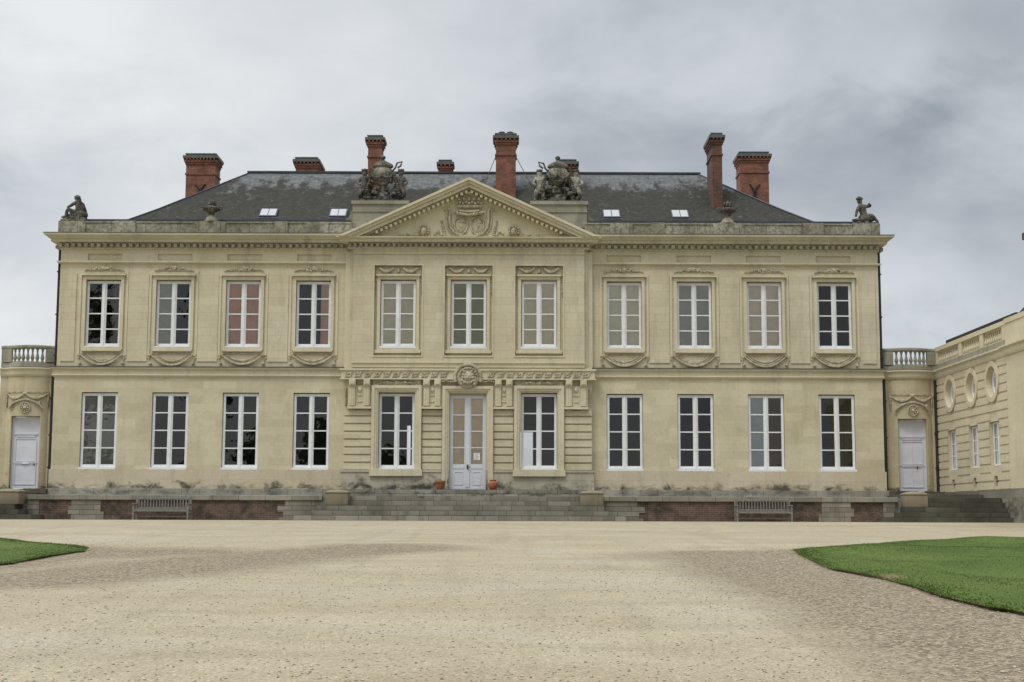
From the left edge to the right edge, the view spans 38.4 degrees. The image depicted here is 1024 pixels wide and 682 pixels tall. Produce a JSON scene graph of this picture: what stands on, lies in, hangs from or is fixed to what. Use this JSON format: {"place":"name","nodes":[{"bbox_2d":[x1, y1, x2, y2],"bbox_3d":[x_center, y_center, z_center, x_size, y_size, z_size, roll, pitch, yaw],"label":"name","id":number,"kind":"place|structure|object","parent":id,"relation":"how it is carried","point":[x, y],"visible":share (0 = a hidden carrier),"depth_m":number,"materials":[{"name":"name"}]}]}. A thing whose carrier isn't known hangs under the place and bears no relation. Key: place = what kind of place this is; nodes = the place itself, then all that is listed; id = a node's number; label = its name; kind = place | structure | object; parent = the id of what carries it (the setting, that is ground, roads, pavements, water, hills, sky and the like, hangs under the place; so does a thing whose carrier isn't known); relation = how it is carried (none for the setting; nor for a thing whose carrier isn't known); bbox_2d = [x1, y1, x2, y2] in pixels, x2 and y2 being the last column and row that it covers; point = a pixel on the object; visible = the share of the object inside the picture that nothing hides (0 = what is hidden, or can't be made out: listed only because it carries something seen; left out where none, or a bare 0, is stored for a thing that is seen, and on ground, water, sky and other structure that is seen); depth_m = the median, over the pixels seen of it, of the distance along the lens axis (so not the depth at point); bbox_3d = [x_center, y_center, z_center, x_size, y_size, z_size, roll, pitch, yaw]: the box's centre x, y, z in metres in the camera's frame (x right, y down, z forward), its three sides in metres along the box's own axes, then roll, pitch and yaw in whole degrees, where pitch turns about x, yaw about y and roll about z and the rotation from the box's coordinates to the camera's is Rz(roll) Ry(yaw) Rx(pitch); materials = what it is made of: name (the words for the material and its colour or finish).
{"place":"outdoors","nodes":[
{"label":"outdoors","id":0,"kind":"place"},
{"bbox_2d":[0,537,88,564],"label":"lawn","id":1,"kind":"structure","parent":0,"point":[17,550],"depth_m":29.67,"materials":[{"name":"plant"}]},
{"bbox_2d":[20,496,900,511],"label":"terrace floor","id":2,"kind":"structure","parent":0,"point":[897,506],"depth_m":55.71,"materials":[{"name":"grey stone"}]},
{"bbox_2d":[0,345,54,494],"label":"link pavilion","id":3,"kind":"structure","parent":2,"relation":"on","point":[25,393],"depth_m":64.26,"materials":[{"name":"stone"}]},
{"bbox_2d":[10,417,39,487],"bbox_3d":[-21.216,4.868,64.212,1.240,3.090,0.136,0,-7,0],"label":"door","id":4,"kind":"structure","parent":3,"relation":"in","point":[25,430],"depth_m":64.22,"materials":[{"name":"grey paint"}]},
{"bbox_2d":[345,489,586,496],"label":"door steps","id":5,"kind":"structure","parent":2,"relation":"on","point":[425,492],"depth_m":61.98,"materials":[{"name":"stone"}]},
{"bbox_2d":[435,481,445,488],"bbox_3d":[-3.060,6.158,62.864,0.470,0.385,0.470,0,-7,0],"label":"terracotta pot","id":6,"kind":"object","parent":5,"relation":"on","point":[440,484],"visible":0.91,"depth_m":62.71,"materials":[{"name":"orange ceramic"}]},
{"bbox_2d":[488,480,497,489],"bbox_3d":[-0.820,6.143,62.866,0.420,0.430,0.420,0,-7,0],"label":"terracotta pot","id":7,"kind":"object","parent":5,"relation":"on","point":[492,484],"visible":1,"depth_m":62.72,"materials":[{"name":"orange ceramic"}]},
{"bbox_2d":[43,132,893,496],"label":"country house","id":8,"kind":"structure","parent":2,"relation":"on","point":[309,326],"depth_m":64.41,"materials":[{"name":"stone"}]},
{"bbox_2d":[60,195,87,220],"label":"statue","id":9,"kind":"object","parent":8,"relation":"on","point":[79,212],"visible":0.98,"depth_m":65.10,"materials":[{"name":"grey stone"}]},
{"bbox_2d":[78,393,117,468],"bbox_3d":[-17.963,3.921,63.994,1.610,3.320,0.241,0,-7,0],"label":"window","id":10,"kind":"structure","parent":8,"relation":"in","point":[99,410],"depth_m":64.08,"materials":[{"name":"grey glass"}]},
{"bbox_2d":[84,281,120,346],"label":"window","id":11,"kind":"structure","parent":8,"relation":"in","point":[116,298],"depth_m":64.72,"materials":[{"name":"white paint"}]},
{"bbox_2d":[149,393,188,468],"bbox_3d":[-14.883,3.931,63.993,1.610,3.320,0.240,0,-7,0],"label":"window","id":12,"kind":"structure","parent":8,"relation":"in","point":[170,412],"depth_m":64.03,"materials":[{"name":"white paint"}]},
{"bbox_2d":[154,281,190,346],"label":"window","id":13,"kind":"structure","parent":8,"relation":"in","point":[166,315],"depth_m":64.74,"materials":[{"name":"white paint"}]},
{"bbox_2d":[200,200,222,220],"bbox_3d":[-13.301,-5.761,65.151,0.760,1.023,0.760,-6,-9,43],"label":"stone urn","id":14,"kind":"object","parent":8,"relation":"on","point":[211,208],"visible":1,"depth_m":64.99,"materials":[{"name":"grey stone"}]},
{"bbox_2d":[220,394,258,469],"bbox_3d":[-11.813,3.941,63.993,1.610,3.320,0.240,0,-7,0],"label":"window","id":15,"kind":"structure","parent":8,"relation":"in","point":[239,466],"depth_m":64.02,"materials":[{"name":"white paint"}]},
{"bbox_2d":[225,281,260,346],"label":"window","id":16,"kind":"structure","parent":8,"relation":"in","point":[243,309],"depth_m":64.74,"materials":[{"name":"pink glass"}]},
{"bbox_2d":[291,394,329,469],"bbox_3d":[-8.733,3.951,63.993,1.610,3.320,0.240,0,-7,0],"label":"window","id":17,"kind":"structure","parent":8,"relation":"in","point":[310,466],"depth_m":64.02,"materials":[{"name":"white paint"}]},
{"bbox_2d":[295,282,330,346],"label":"window","id":18,"kind":"structure","parent":8,"relation":"in","point":[325,298],"depth_m":64.72,"materials":[{"name":"white paint"}]},
{"bbox_2d":[357,155,407,200],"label":"sculpture group","id":19,"kind":"object","parent":8,"relation":"on","point":[382,175],"visible":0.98,"depth_m":65.89},
{"bbox_2d":[378,394,414,468],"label":"window","id":20,"kind":"structure","parent":8,"relation":"in","point":[396,412],"depth_m":63.78,"materials":[{"name":"white paint"}]},
{"bbox_2d":[379,281,415,347],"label":"window","id":21,"kind":"structure","parent":8,"relation":"in","point":[398,298],"depth_m":64.47,"materials":[{"name":"beige glass"}]},
{"bbox_2d":[449,395,485,488],"bbox_3d":[-1.914,4.375,63.688,1.580,4.070,0.210,0,-7,0],"label":"front door","id":22,"kind":"structure","parent":8,"relation":"in","point":[467,444],"depth_m":63.74,"materials":[{"name":"grey paint"}]},
{"bbox_2d":[450,281,486,348],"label":"window","id":23,"kind":"structure","parent":8,"relation":"in","point":[468,298],"depth_m":64.46,"materials":[{"name":"grey glass"}]},
{"bbox_2d":[521,281,556,348],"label":"window","id":24,"kind":"structure","parent":8,"relation":"in","point":[538,298],"depth_m":64.47,"materials":[{"name":"beige glass"}]},
{"bbox_2d":[521,394,556,469],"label":"window","id":25,"kind":"structure","parent":8,"relation":"in","point":[538,413],"depth_m":63.77,"materials":[{"name":"white paint"}]},
{"bbox_2d":[532,156,582,200],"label":"sculpture group","id":26,"kind":"object","parent":8,"relation":"on","point":[557,176],"visible":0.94,"depth_m":65.89},
{"bbox_2d":[607,283,641,347],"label":"window","id":27,"kind":"structure","parent":8,"relation":"in","point":[623,299],"depth_m":64.76,"materials":[{"name":"grey glass"}]},
{"bbox_2d":[607,395,643,470],"bbox_3d":[4.907,3.997,63.993,1.610,3.320,0.240,0,-7,0],"label":"window","id":28,"kind":"structure","parent":8,"relation":"in","point":[624,467],"depth_m":64.02,"materials":[{"name":"white paint"}]},
{"bbox_2d":[677,283,712,348],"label":"window","id":29,"kind":"structure","parent":8,"relation":"in","point":[694,327],"depth_m":64.74,"materials":[{"name":"grey glass"}]},
{"bbox_2d":[677,395,714,470],"bbox_3d":[7.987,4.007,63.993,1.610,3.320,0.240,0,-7,0],"label":"window","id":30,"kind":"structure","parent":8,"relation":"in","point":[695,467],"depth_m":64.03,"materials":[{"name":"white paint"}]},
{"bbox_2d":[716,201,738,222],"bbox_3d":[9.539,-5.702,65.153,0.760,1.056,0.760,7,-9,-43],"label":"stone urn","id":31,"kind":"object","parent":8,"relation":"on","point":[727,210],"visible":1,"depth_m":64.99,"materials":[{"name":"grey stone"}]},
{"bbox_2d":[747,283,782,348],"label":"window","id":32,"kind":"structure","parent":8,"relation":"in","point":[764,331],"depth_m":64.76,"materials":[{"name":"beige glass"}]},
{"bbox_2d":[748,395,785,470],"bbox_3d":[11.057,4.017,63.993,1.610,3.320,0.241,0,-7,0],"label":"window","id":33,"kind":"structure","parent":8,"relation":"in","point":[765,412],"depth_m":64.08,"materials":[{"name":"white paint"}]},
{"bbox_2d":[817,283,852,348],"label":"window","id":34,"kind":"structure","parent":8,"relation":"in","point":[833,300],"depth_m":64.71,"materials":[{"name":"white paint"}]},
{"bbox_2d":[818,396,856,471],"bbox_3d":[14.137,4.027,63.993,1.610,3.320,0.240,0,-7,0],"label":"window","id":35,"kind":"structure","parent":8,"relation":"in","point":[837,468],"depth_m":64.02,"materials":[{"name":"white paint"}]},
{"bbox_2d":[852,196,878,223],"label":"statue","id":36,"kind":"object","parent":8,"relation":"on","point":[864,216],"visible":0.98,"depth_m":65.11,"materials":[{"name":"grey stone"}]},
{"bbox_2d":[882,348,945,495],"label":"link pavilion","id":37,"kind":"structure","parent":2,"relation":"on","point":[911,450],"depth_m":64.26,"materials":[{"name":"stone"}]},
{"bbox_2d":[898,420,926,490],"bbox_3d":[17.454,4.996,64.212,1.240,3.090,0.136,0,-7,0],"label":"door","id":38,"kind":"structure","parent":37,"relation":"in","point":[911,433],"depth_m":64.22,"materials":[{"name":"grey paint"}]},
{"bbox_2d":[0,519,1023,681],"bbox_3d":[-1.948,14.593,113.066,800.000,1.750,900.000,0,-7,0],"label":"gravel court","id":39,"kind":"object","parent":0,"point":[616,541],"visible":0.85,"depth_m":18.07,"materials":[{"name":"beige gravel"}]},
{"bbox_2d":[0,492,45,518],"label":"end steps","id":40,"kind":"structure","parent":39,"relation":"on","point":[12,511],"depth_m":54.48,"materials":[{"name":"stone"}]},
{"bbox_2d":[0,489,25,503],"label":"stone block","id":41,"kind":"structure","parent":40,"relation":"on","point":[12,496],"depth_m":54.92,"materials":[{"name":"beige stone"}]},
{"bbox_2d":[132,497,191,519],"bbox_3d":[-13.051,6.266,54.895,2.100,0.920,0.630,0,-7,0],"label":"garden bench","id":42,"kind":"object","parent":39,"relation":"on","point":[188,506],"visible":0.92,"depth_m":55.16,"materials":[{"name":"grey wood"}]},
{"bbox_2d":[25,495,324,519],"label":"terrace wall","id":43,"kind":"structure","parent":39,"relation":"on","point":[204,507],"depth_m":55.59,"materials":[{"name":"stone"}]},
{"bbox_2d":[294,496,625,520],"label":"garden steps","id":44,"kind":"structure","parent":39,"relation":"on","point":[463,508],"depth_m":54.79,"materials":[{"name":"stone"}]},
{"bbox_2d":[325,490,350,504],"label":"stone block","id":45,"kind":"structure","parent":44,"relation":"on","point":[337,497],"depth_m":54.91,"materials":[{"name":"beige stone"}]},
{"bbox_2d":[579,490,603,505],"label":"stone block","id":46,"kind":"structure","parent":44,"relation":"on","point":[591,498],"depth_m":54.91,"materials":[{"name":"beige stone"}]},
{"bbox_2d":[0,540,1023,681],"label":"loose pebbles","id":47,"kind":"object","parent":39,"relation":"on","point":[482,661],"visible":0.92,"depth_m":16.02,"materials":[{"name":"beige gravel"}]},
{"bbox_2d":[603,496,897,521],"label":"terrace wall","id":48,"kind":"structure","parent":39,"relation":"on","point":[805,509],"depth_m":55.59,"materials":[{"name":"stone"}]},
{"bbox_2d":[734,499,792,521],"bbox_3d":[9.379,6.340,54.895,2.100,0.920,0.630,0,-7,0],"label":"garden bench","id":49,"kind":"object","parent":39,"relation":"on","point":[760,510],"visible":0.91,"depth_m":55.16,"materials":[{"name":"grey wood"}]},
{"bbox_2d":[878,494,1013,522],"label":"end steps","id":50,"kind":"structure","parent":39,"relation":"on","point":[969,508],"depth_m":54.80,"materials":[{"name":"stone"}]},
{"bbox_2d":[900,492,928,506],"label":"stone block","id":51,"kind":"structure","parent":50,"relation":"on","point":[914,499],"depth_m":54.91,"materials":[{"name":"beige stone"}]},
{"bbox_2d":[933,232,1023,522],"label":"side wing","id":52,"kind":"structure","parent":39,"relation":"on","point":[978,384],"depth_m":58.07,"materials":[{"name":"beige stone"}]},
{"bbox_2d":[951,430,957,470],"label":"window","id":53,"kind":"structure","parent":52,"relation":"in","point":[953,438],"depth_m":62.55,"materials":[{"name":"white paint"}]},
{"bbox_2d":[972,426,979,467],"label":"window","id":54,"kind":"structure","parent":52,"relation":"in","point":[975,431],"depth_m":59.63,"materials":[{"name":"white paint"}]},
{"bbox_2d":[993,422,1001,465],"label":"window","id":55,"kind":"structure","parent":52,"relation":"in","point":[996,440],"depth_m":57.05,"materials":[{"name":"white paint"}]},
{"bbox_2d":[0,0,1023,491],"label":"sky","id":56,"kind":"structure","parent":0,"point":[913,109],"materials":[{"name":"grey"}]},
{"bbox_2d":[791,536,1023,615],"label":"lawn","id":57,"kind":"structure","parent":0,"point":[991,571],"depth_m":25.09,"materials":[{"name":"plant"}]}
]}

